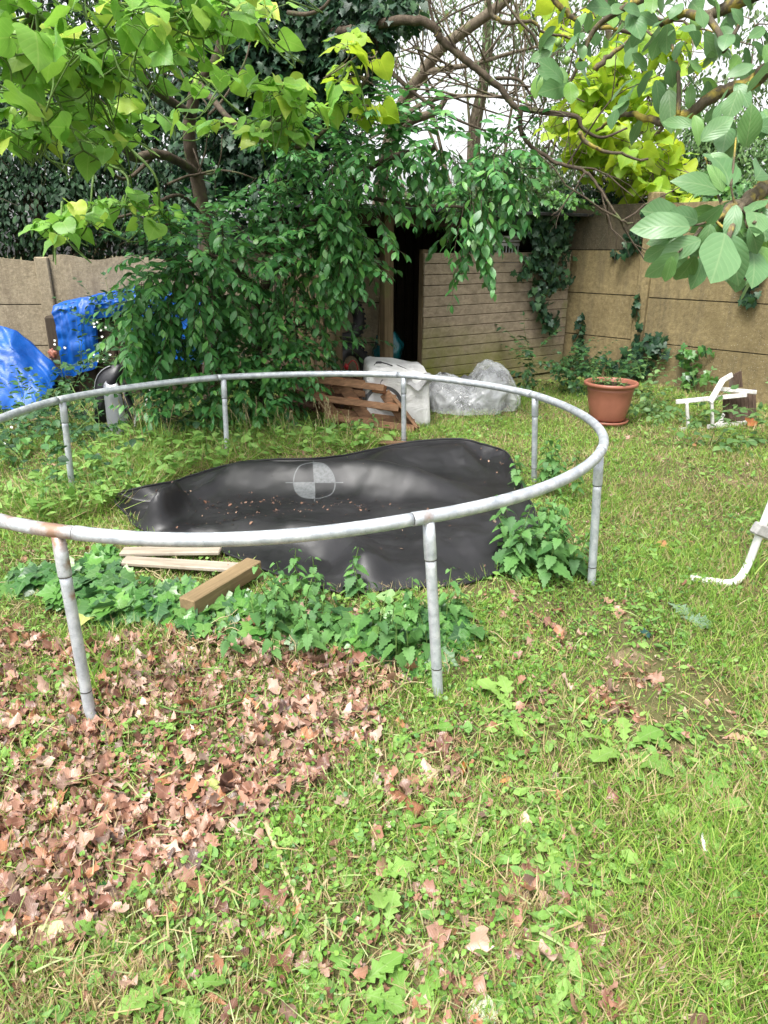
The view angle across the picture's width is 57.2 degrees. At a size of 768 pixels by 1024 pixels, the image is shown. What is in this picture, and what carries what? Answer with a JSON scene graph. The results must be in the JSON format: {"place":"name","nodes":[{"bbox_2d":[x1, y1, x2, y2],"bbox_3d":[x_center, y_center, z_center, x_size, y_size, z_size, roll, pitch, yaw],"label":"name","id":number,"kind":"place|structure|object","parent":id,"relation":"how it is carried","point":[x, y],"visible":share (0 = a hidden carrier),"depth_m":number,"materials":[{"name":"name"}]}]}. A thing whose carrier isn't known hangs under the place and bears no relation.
{"place":"outdoors","nodes":[
{"label":"outdoors","id":0,"kind":"place"},
{"bbox_2d":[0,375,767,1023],"bbox_3d":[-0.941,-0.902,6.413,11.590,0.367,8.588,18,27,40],"label":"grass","id":1,"kind":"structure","parent":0,"point":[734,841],"depth_m":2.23,"materials":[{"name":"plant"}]},
{"bbox_2d":[0,256,767,1023],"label":"ground","id":2,"kind":"structure","parent":0,"point":[636,702],"depth_m":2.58,"materials":[{"name":"plant"}]},
{"bbox_2d":[0,729,52,767],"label":"dandelion","id":3,"kind":"object","parent":2,"relation":"on","point":[5,752],"visible":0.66,"depth_m":2.31,"materials":[{"name":"green plant"}]},
{"bbox_2d":[0,326,69,409],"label":"tarpaulin","id":4,"kind":"object","parent":2,"relation":"on","point":[19,350],"visible":0.83,"depth_m":7.15,"materials":[{"name":"plastic"}]},
{"bbox_2d":[0,430,87,467],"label":"nettle clump","id":5,"kind":"object","parent":2,"relation":"on","point":[26,440],"visible":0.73,"depth_m":5.48,"materials":[{"name":"green plant"}]},
{"bbox_2d":[32,920,79,956],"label":"fallen leaf","id":6,"kind":"object","parent":2,"relation":"on","point":[52,928],"visible":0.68,"depth_m":1.70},
{"bbox_2d":[0,346,116,450],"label":"bramble","id":7,"kind":"object","parent":2,"relation":"on","point":[52,412],"visible":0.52,"depth_m":5.95,"materials":[{"name":"green plant"}]},
{"bbox_2d":[23,624,120,700],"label":"grass tuft","id":8,"kind":"object","parent":2,"relation":"on","point":[93,675],"visible":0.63,"depth_m":2.63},
{"bbox_2d":[33,939,110,1009],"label":"dandelion","id":9,"kind":"object","parent":2,"relation":"on","point":[92,984],"visible":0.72,"depth_m":1.57,"materials":[{"name":"green plant"}]},
{"bbox_2d":[11,465,132,509],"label":"nettle clump","id":10,"kind":"object","parent":2,"relation":"on","point":[70,483],"visible":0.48,"depth_m":4.47,"materials":[{"name":"green plant"}]},
{"bbox_2d":[0,389,144,484],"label":"bramble","id":11,"kind":"object","parent":2,"relation":"on","point":[62,460],"visible":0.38,"depth_m":5.14,"materials":[{"name":"green plant"}]},
{"bbox_2d":[56,919,143,988],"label":"dandelion","id":12,"kind":"object","parent":2,"relation":"on","point":[85,927],"visible":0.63,"depth_m":1.63,"materials":[{"name":"green plant"}]},
{"bbox_2d":[0,48,211,260],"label":"evergreen tree","id":13,"kind":"object","parent":2,"relation":"on","point":[55,191],"visible":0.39,"depth_m":8.67,"materials":[{"name":"green plant"}]},
{"bbox_2d":[30,272,184,414],"bbox_3d":[-2.467,-1.496,6.769,1.714,1.532,1.398,5,21,12],"label":"bramble","id":14,"kind":"object","parent":2,"relation":"on","point":[67,366],"visible":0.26,"depth_m":6.60,"materials":[{"name":"green plant"}]},
{"bbox_2d":[94,364,136,434],"bbox_3d":[-2.332,-0.939,6.057,0.430,0.621,0.225,0,21,0],"label":"plastic casing","id":15,"kind":"object","parent":2,"relation":"on","point":[107,376],"visible":0.63,"depth_m":6.03,"materials":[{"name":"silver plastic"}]},
{"bbox_2d":[44,314,200,394],"bbox_3d":[-2.914,-1.794,7.928,1.539,0.880,0.514,0,21,0],"label":"crate stack","id":16,"kind":"object","parent":2,"relation":"on","point":[51,331],"visible":0.08,"depth_m":7.71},
{"bbox_2d":[51,286,201,376],"bbox_3d":[-2.703,-2.014,7.780,1.628,0.928,0.781,0,21,0],"label":"tarpaulin","id":17,"kind":"object","parent":16,"relation":"on","point":[66,334],"visible":0.26,"depth_m":7.46,"materials":[{"name":"plastic"}]},
{"bbox_2d":[104,393,152,436],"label":"grass tuft","id":18,"kind":"object","parent":2,"relation":"on","point":[132,416],"visible":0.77,"depth_m":5.86,"materials":[{"name":"plant"}]},
{"bbox_2d":[0,0,265,259],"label":"evergreen tree","id":19,"kind":"object","parent":2,"relation":"on","point":[82,19],"visible":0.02,"depth_m":10.50,"materials":[{"name":"green plant"}]},
{"bbox_2d":[73,349,217,439],"bbox_3d":[-2.001,-0.734,6.129,1.390,1.298,1.330,0,21,0],"label":"bramble","id":20,"kind":"object","parent":2,"relation":"on","point":[196,424],"visible":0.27,"depth_m":5.97,"materials":[{"name":"green plant"}]},
{"bbox_2d":[125,405,188,451],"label":"grass tuft","id":21,"kind":"object","parent":2,"relation":"on","point":[159,428],"visible":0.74,"depth_m":5.59,"materials":[{"name":"plant"}]},
{"bbox_2d":[119,547,221,556],"bbox_3d":[-1.120,0.206,3.707,0.518,0.022,0.085,-1,21,-2],"label":"plank","id":22,"kind":"object","parent":2,"relation":"on","point":[161,551],"visible":0.9,"depth_m":3.67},
{"bbox_2d":[92,0,250,259],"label":"evergreen tree","id":23,"kind":"object","parent":2,"relation":"on","point":[159,169],"visible":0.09,"depth_m":8.60,"materials":[{"name":"green plant"}]},
{"bbox_2d":[117,936,225,1023],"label":"dandelion","id":24,"kind":"object","parent":2,"relation":"on","point":[207,981],"visible":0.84,"depth_m":1.54,"materials":[{"name":"green plant"}]},
{"bbox_2d":[0,252,379,383],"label":"concrete wall","id":25,"kind":"structure","parent":2,"relation":"on","point":[29,290],"depth_m":8.01,"materials":[{"name":"concrete"}]},
{"bbox_2d":[0,0,399,399],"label":"catalpa tree","id":26,"kind":"object","parent":2,"relation":"on","point":[37,64],"visible":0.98,"depth_m":4.11,"materials":[{"name":"green plant"}]},
{"bbox_2d":[108,278,364,441],"bbox_3d":[-1.198,-1.150,6.156,2.066,1.759,1.686,0,21,0],"label":"understorey shrub","id":27,"kind":"object","parent":2,"relation":"on","point":[268,387],"visible":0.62,"depth_m":5.95,"materials":[{"name":"green plant"}]},
{"bbox_2d":[0,542,510,711],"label":"ground ivy","id":28,"kind":"object","parent":2,"relation":"on","point":[106,584],"visible":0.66,"depth_m":3.10,"materials":[{"name":"green plant"}]},
{"bbox_2d":[120,556,237,571],"bbox_3d":[-1.013,0.265,3.563,0.656,0.022,0.085,3,21,8],"label":"plank","id":29,"kind":"object","parent":28,"relation":"on","point":[180,564],"visible":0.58,"depth_m":3.55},
{"bbox_2d":[179,558,261,612],"bbox_3d":[-0.751,0.340,3.281,0.088,0.075,0.478,11,23,26],"label":"timber post","id":30,"kind":"object","parent":28,"relation":"on","point":[201,597],"visible":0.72,"depth_m":3.23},
{"bbox_2d":[212,579,340,660],"bbox_3d":[-0.406,0.468,2.888,0.493,0.228,0.443,7,22,18],"label":"nettle clump","id":31,"kind":"object","parent":2,"relation":"on","point":[310,634],"visible":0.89,"depth_m":2.85,"materials":[{"name":"green plant"}]},
{"bbox_2d":[0,371,608,720],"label":"round trampoline","id":32,"kind":"object","parent":2,"relation":"on","point":[59,534],"visible":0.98,"depth_m":2.46,"materials":[{"name":"metal"}]},
{"bbox_2d":[252,547,368,633],"bbox_3d":[-0.319,0.344,3.087,0.504,0.280,0.526,0,21,0],"label":"nettle clump","id":33,"kind":"object","parent":2,"relation":"on","point":[292,585],"visible":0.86,"depth_m":3.07,"materials":[{"name":"green plant"}]},
{"bbox_2d":[280,818,350,865],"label":"dandelion","id":34,"kind":"object","parent":2,"relation":"on","point":[285,841],"visible":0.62,"depth_m":1.96,"materials":[{"name":"green plant"}]},
{"bbox_2d":[296,398,339,434],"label":"grass tuft","id":35,"kind":"object","parent":2,"relation":"on","point":[324,421],"visible":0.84,"depth_m":6.09,"materials":[{"name":"plant"}]},
{"bbox_2d":[275,370,362,412],"bbox_3d":[-0.563,-1.172,7.418,1.254,0.634,0.936,0,21,0],"label":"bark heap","id":36,"kind":"object","parent":2,"relation":"on","point":[310,405],"visible":0.11,"depth_m":7.07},
{"bbox_2d":[84,74,561,406],"bbox_3d":[-0.487,-2.134,6.013,4.070,2.794,1.812,-5,21,-13],"label":"plum tree","id":37,"kind":"object","parent":2,"relation":"on","point":[328,228],"visible":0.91,"depth_m":5.71,"materials":[{"name":"green plant"}]},
{"bbox_2d":[114,438,537,593],"bbox_3d":[-0.374,-0.122,4.332,2.611,0.240,2.329,0,21,0],"label":"trampoline mat","id":38,"kind":"object","parent":2,"relation":"on","point":[421,475],"visible":0.9,"depth_m":4.24,"materials":[{"name":"plastic"}]},
{"bbox_2d":[143,448,530,583],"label":"leaf crumbs","id":39,"kind":"object","parent":38,"relation":"on","point":[206,501],"visible":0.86,"depth_m":4.22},
{"bbox_2d":[329,622,354,655],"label":"nettle clump","id":40,"kind":"object","parent":2,"relation":"on","point":[337,636],"visible":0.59,"depth_m":2.90,"materials":[{"name":"green plant"}]},
{"bbox_2d":[295,944,405,1023],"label":"dandelion","id":41,"kind":"object","parent":2,"relation":"on","point":[392,959],"visible":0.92,"depth_m":1.58,"materials":[{"name":"green plant"}]},
{"bbox_2d":[342,343,368,370],"bbox_3d":[-0.355,-1.589,7.782,0.548,0.554,0.195,-19,28,-41],"label":"car tyre","id":42,"kind":"object","parent":2,"relation":"on","point":[360,352],"visible":0.27,"depth_m":7.76,"materials":[{"name":"black rubber"}]},
{"bbox_2d":[324,294,365,342],"bbox_3d":[-0.449,-2.119,7.771,0.548,0.554,0.159,-13,24,-31],"label":"car tyre","id":43,"kind":"object","parent":42,"relation":"on","point":[358,317],"visible":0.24,"depth_m":7.82,"materials":[{"name":"black rubber"}]},
{"bbox_2d":[297,377,423,432],"bbox_3d":[-0.249,-0.970,6.355,1.261,0.503,0.256,6,22,16],"label":"wooden pallet","id":44,"kind":"object","parent":2,"relation":"on","point":[392,403],"visible":0.56,"depth_m":6.30,"materials":[{"name":"brown wood"}]},
{"bbox_2d":[293,306,395,377],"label":"leafy shoot","id":45,"kind":"object","parent":44,"relation":"on","point":[361,360],"visible":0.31,"depth_m":6.75,"materials":[{"name":"green plant"}]},
{"bbox_2d":[341,428,407,444],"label":"broken boards","id":46,"kind":"object","parent":2,"relation":"on","point":[389,442],"visible":0.3,"depth_m":5.74,"materials":[{"name":"brown wood"}]},
{"bbox_2d":[0,412,767,1023],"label":"leaf litter","id":47,"kind":"object","parent":2,"relation":"on","point":[74,842],"visible":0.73,"depth_m":2.16,"materials":[{"name":"brown plant"}]},
{"bbox_2d":[156,698,242,713],"bbox_3d":[-0.657,0.691,2.497,0.308,0.011,0.064,-2,21,-5],"label":"stick","id":48,"kind":"object","parent":47,"relation":"on","point":[221,705],"visible":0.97,"depth_m":2.49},
{"bbox_2d":[264,820,302,912],"bbox_3d":[-0.275,0.948,1.896,0.017,0.018,0.318,-9,23,-23],"label":"stick","id":49,"kind":"object","parent":47,"relation":"on","point":[286,873],"visible":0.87,"depth_m":1.90,"materials":[{"name":"wood"}]},
{"bbox_2d":[0,378,767,1023],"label":"weeds","id":50,"kind":"object","parent":2,"relation":"on","point":[70,494],"visible":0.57,"depth_m":2.15,"materials":[{"name":"green plant"}]},
{"bbox_2d":[0,377,767,1023],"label":"ground cover","id":51,"kind":"object","parent":2,"relation":"on","point":[196,921],"visible":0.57,"depth_m":2.04,"materials":[{"name":"green plant"}]},
{"bbox_2d":[0,404,767,1023],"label":"cut blades","id":52,"kind":"object","parent":2,"relation":"on","point":[326,924],"visible":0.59,"depth_m":1.82,"materials":[{"name":"plant"}]},
{"bbox_2d":[0,401,767,1023],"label":"grass clippings","id":53,"kind":"object","parent":2,"relation":"on","point":[344,837],"depth_m":1.83,"materials":[{"name":"plant"}]},
{"bbox_2d":[352,855,417,908],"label":"dandelion","id":54,"kind":"object","parent":2,"relation":"on","point":[377,899],"visible":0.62,"depth_m":1.85,"materials":[{"name":"green plant"}]},
{"bbox_2d":[358,890,420,950],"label":"dandelion","id":55,"kind":"object","parent":2,"relation":"on","point":[392,897],"visible":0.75,"depth_m":1.74,"materials":[{"name":"green plant"}]},
{"bbox_2d":[363,356,430,426],"bbox_3d":[0.106,-1.137,6.588,0.637,0.600,0.695,0,21,0],"label":"bulk bag","id":56,"kind":"object","parent":2,"relation":"on","point":[417,403],"visible":0.41,"depth_m":6.33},
{"bbox_2d":[356,965,443,1023],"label":"dandelion","id":57,"kind":"object","parent":2,"relation":"on","point":[401,976],"visible":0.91,"depth_m":1.56,"materials":[{"name":"green plant"}]},
{"bbox_2d":[388,783,424,817],"bbox_3d":[0.060,0.864,2.110,0.040,0.042,0.141,-18,27,-39],"label":"stick","id":58,"kind":"object","parent":2,"relation":"on","point":[415,804],"visible":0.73,"depth_m":2.09,"materials":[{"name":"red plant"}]},
{"bbox_2d":[357,567,458,673],"bbox_3d":[0.141,0.432,2.859,0.476,0.305,0.337,-7,22,-18],"label":"nettle clump","id":59,"kind":"object","parent":2,"relation":"on","point":[387,635],"visible":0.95,"depth_m":2.79,"materials":[{"name":"green plant"}]},
{"bbox_2d":[248,201,593,387],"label":"garden shed","id":60,"kind":"structure","parent":2,"relation":"on","point":[417,317],"depth_m":8.23,"materials":[{"name":"brown wood"}]},
{"bbox_2d":[348,166,603,248],"bbox_3d":[1.008,-3.439,7.934,3.260,0.899,1.603,-4,21,-11],"label":"ivy mound","id":61,"kind":"object","parent":60,"relation":"on","point":[558,202],"visible":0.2,"depth_m":7.87,"materials":[{"name":"green plant"}]},
{"bbox_2d":[434,201,572,224],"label":"ivy plant","id":62,"kind":"object","parent":60,"relation":"on","point":[437,215],"visible":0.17,"depth_m":7.95,"materials":[{"name":"green plant"}]},
{"bbox_2d":[510,203,580,335],"bbox_3d":[1.960,-2.882,8.441,1.130,1.547,0.260,-14,25,-33],"label":"ivy plant","id":63,"kind":"object","parent":60,"relation":"hanging from","point":[549,246],"visible":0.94,"depth_m":8.38,"materials":[{"name":"green plant"}]},
{"bbox_2d":[388,715,453,755],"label":"dandelion","id":64,"kind":"object","parent":2,"relation":"on","point":[444,726],"visible":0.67,"depth_m":2.41,"materials":[{"name":"green plant"}]},
{"bbox_2d":[161,0,693,370],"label":"ivy clad tree","id":65,"kind":"object","parent":2,"relation":"on","point":[380,23],"visible":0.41,"depth_m":6.45,"materials":[{"name":"brown plant"}]},
{"bbox_2d":[442,588,474,618],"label":"nettle clump","id":66,"kind":"object","parent":2,"relation":"on","point":[461,608],"visible":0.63,"depth_m":3.04,"materials":[{"name":"green plant"}]},
{"bbox_2d":[429,366,511,412],"bbox_3d":[0.856,-1.178,7.170,0.866,0.598,0.433,0,21,0],"label":"sack pile","id":67,"kind":"object","parent":2,"relation":"on","point":[443,395],"visible":0.6,"depth_m":7.02,"materials":[{"name":"plastic"}]},
{"bbox_2d":[468,995,497,1023],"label":"fallen leaf","id":68,"kind":"object","parent":2,"relation":"on","point":[485,1001],"visible":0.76,"depth_m":1.53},
{"bbox_2d":[448,272,525,375],"bbox_3d":[1.258,-2.333,8.672,0.900,1.322,0.550,-13,24,-31],"label":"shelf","id":69,"kind":"object","parent":2,"relation":"on","point":[477,314],"visible":0.13,"depth_m":8.59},
{"bbox_2d":[465,678,513,718],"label":"dandelion","id":70,"kind":"object","parent":2,"relation":"on","point":[477,686],"visible":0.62,"depth_m":2.62,"materials":[{"name":"green plant"}]},
{"bbox_2d":[364,0,622,203],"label":"screen tree","id":71,"kind":"object","parent":2,"relation":"on","point":[475,111],"visible":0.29,"depth_m":10.62,"materials":[{"name":"brown plant"}]},
{"bbox_2d":[385,102,608,206],"bbox_3d":[1.744,-4.104,10.182,3.838,3.512,2.143,0,21,0],"label":"hedge shrub","id":72,"kind":"object","parent":2,"relation":"on","point":[556,182],"visible":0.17,"depth_m":9.71,"materials":[{"name":"green plant"}]},
{"bbox_2d":[477,675,547,737],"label":"dandelion","id":73,"kind":"object","parent":2,"relation":"on","point":[504,681],"visible":0.88,"depth_m":2.55,"materials":[{"name":"green plant"}]},
{"bbox_2d":[310,0,736,238],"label":"bare tree","id":74,"kind":"object","parent":2,"relation":"on","point":[427,68],"visible":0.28,"depth_m":9.00,"materials":[{"name":"brown plant"}]},
{"bbox_2d":[489,495,588,588],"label":"nettle clump","id":75,"kind":"object","parent":2,"relation":"on","point":[550,552],"visible":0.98,"depth_m":3.42,"materials":[{"name":"green plant"}]},
{"bbox_2d":[511,817,573,875],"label":"dandelion","id":76,"kind":"object","parent":2,"relation":"on","point":[554,866],"visible":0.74,"depth_m":1.92,"materials":[{"name":"green plant"}]},
{"bbox_2d":[507,433,584,499],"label":"nettle clump","id":77,"kind":"object","parent":2,"relation":"on","point":[554,468],"visible":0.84,"depth_m":4.61,"materials":[{"name":"green plant"}]},
{"bbox_2d":[538,495,566,533],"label":"nettle clump","id":78,"kind":"object","parent":2,"relation":"on","point":[558,508],"visible":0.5,"depth_m":3.96,"materials":[{"name":"green plant"}]},
{"bbox_2d":[551,527,596,578],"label":"nettle clump","id":79,"kind":"object","parent":2,"relation":"on","point":[582,563],"visible":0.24,"depth_m":3.52,"materials":[{"name":"green plant"}]},
{"bbox_2d":[495,311,654,398],"bbox_3d":[1.990,-1.586,7.892,1.347,1.258,1.846,-17,27,-38],"label":"weed patch","id":80,"kind":"object","parent":2,"relation":"on","point":[568,374],"visible":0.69,"depth_m":7.79,"materials":[{"name":"green plant"}]},
{"bbox_2d":[430,0,767,300],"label":"walnut tree","id":81,"kind":"object","parent":2,"relation":"on","point":[727,244],"visible":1,"depth_m":2.56,"materials":[{"name":"green plant"}]},
{"bbox_2d":[584,377,638,425],"bbox_3d":[2.086,-1.020,6.524,0.486,0.380,0.486,0,21,0],"label":"plant pot","id":82,"kind":"object","parent":2,"relation":"on","point":[608,404],"visible":0.86,"depth_m":6.39,"materials":[{"name":"ceramic"}]},
{"bbox_2d":[586,360,626,385],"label":"seedling","id":83,"kind":"object","parent":82,"relation":"in","point":[603,381],"visible":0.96,"depth_m":6.40,"materials":[{"name":"green plant"}]},
{"bbox_2d":[462,192,767,404],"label":"concrete wall","id":84,"kind":"structure","parent":2,"relation":"on","point":[604,289],"depth_m":8.07,"materials":[{"name":"concrete"}]},
{"bbox_2d":[565,313,615,376],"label":"ivy plant","id":85,"kind":"object","parent":84,"relation":"attached to","point":[580,319],"visible":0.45,"depth_m":8.79,"materials":[{"name":"green plant"}]},
{"bbox_2d":[609,209,644,260],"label":"ivy plant","id":86,"kind":"object","parent":84,"relation":"attached to","point":[624,254],"visible":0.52,"depth_m":8.06,"materials":[{"name":"green plant"}]},
{"bbox_2d":[630,294,643,332],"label":"ivy plant","id":87,"kind":"object","parent":84,"relation":"attached to","point":[637,304],"visible":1,"depth_m":8.16,"materials":[{"name":"green plant"}]},
{"bbox_2d":[674,342,718,392],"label":"ivy plant","id":88,"kind":"object","parent":84,"relation":"attached to","point":[687,380],"visible":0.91,"depth_m":7.83,"materials":[{"name":"green plant"}]},
{"bbox_2d":[737,277,761,309],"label":"ivy plant","id":89,"kind":"object","parent":84,"relation":"attached to","point":[748,300],"visible":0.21,"depth_m":7.22,"materials":[{"name":"green plant"}]},
{"bbox_2d":[557,177,679,205],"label":"hedge shrub","id":90,"kind":"object","parent":2,"relation":"on","point":[612,198],"visible":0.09,"depth_m":8.87,"materials":[{"name":"green plant"}]},
{"bbox_2d":[517,0,732,203],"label":"catalpa tree","id":91,"kind":"object","parent":2,"relation":"on","point":[653,172],"visible":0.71,"depth_m":7.88,"materials":[{"name":"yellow plant"}]},
{"bbox_2d":[581,717,675,776],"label":"dandelion","id":92,"kind":"object","parent":2,"relation":"on","point":[605,754],"visible":0.81,"depth_m":2.28,"materials":[{"name":"green plant"}]},
{"bbox_2d":[608,331,670,382],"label":"ivy plant","id":93,"kind":"object","parent":2,"relation":"on","point":[656,344],"visible":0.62,"depth_m":8.22,"materials":[{"name":"green plant"}]},
{"bbox_2d":[533,0,767,184],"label":"screen tree","id":94,"kind":"object","parent":2,"relation":"on","point":[739,52],"visible":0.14,"depth_m":11.55,"materials":[{"name":"green plant"}]},
{"bbox_2d":[621,849,695,923],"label":"dandelion","id":95,"kind":"object","parent":2,"relation":"on","point":[632,861],"visible":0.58,"depth_m":1.86,"materials":[{"name":"green plant"}]},
{"bbox_2d":[624,346,706,428],"bbox_3d":[2.620,-1.036,6.940,1.123,1.111,1.490,0,21,0],"label":"weed patch","id":96,"kind":"object","parent":2,"relation":"on","point":[635,410],"visible":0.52,"depth_m":6.79,"materials":[{"name":"green plant"}]},
{"bbox_2d":[657,770,747,866],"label":"dandelion","id":97,"kind":"object","parent":2,"relation":"on","point":[709,778],"visible":0.45,"depth_m":2.03,"materials":[{"name":"green plant"}]},
{"bbox_2d":[643,359,767,458],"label":"weed patch","id":98,"kind":"object","parent":2,"relation":"on","point":[748,443],"visible":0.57,"depth_m":5.87,"materials":[{"name":"green plant"}]},
{"bbox_2d":[655,96,767,197],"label":"hedge shrub","id":99,"kind":"object","parent":2,"relation":"on","point":[743,156],"visible":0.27,"depth_m":9.11,"materials":[{"name":"green plant"}]},
{"bbox_2d":[676,371,756,429],"bbox_3d":[3.102,-1.022,6.487,1.047,0.494,0.278,-15,25,-34],"label":"folding chair","id":100,"kind":"object","parent":2,"relation":"on","point":[746,398],"visible":0.8,"depth_m":6.53,"materials":[{"name":"white paint"}]},
{"bbox_2d":[690,502,767,586],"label":"garden chair","id":101,"kind":"object","parent":2,"relation":"on","point":[759,530],"visible":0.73,"depth_m":3.39,"materials":[{"name":"white plastic"}]},
{"bbox_2d":[694,173,767,201],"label":"hedge shrub","id":102,"kind":"object","parent":2,"relation":"on","point":[739,188],"visible":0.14,"depth_m":7.67,"materials":[{"name":"green plant"}]},
{"bbox_2d":[718,544,767,584],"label":"grass tuft","id":103,"kind":"object","parent":2,"relation":"on","point":[755,570],"visible":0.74,"depth_m":3.48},
{"bbox_3d":[-0.040,-1.631,8.307,0.512,0.343,0.558,0,21,0],"label":"rubbish sack","id":104,"kind":"object","parent":2,"relation":"on","visible":0},
{"bbox_2d":[372,331,404,359],"bbox_3d":[0.050,-1.877,8.148,0.381,0.435,0.369,0,21,0],"label":"plastic sack","id":105,"kind":"object","parent":104,"relation":"on","point":[398,343],"visible":0.23,"depth_m":8.03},
{"bbox_2d":[0,0,767,255],"label":"sky","id":106,"kind":"structure","parent":0,"point":[457,106],"materials":[{"name":"white"}]},
{"bbox_2d":[460,236,519,262],"bbox_3d":[1.258,-3.102,8.381,0.614,0.345,0.380,-13,24,-31],"label":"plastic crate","id":107,"kind":"object","parent":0,"point":[511,240],"visible":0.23,"depth_m":8.30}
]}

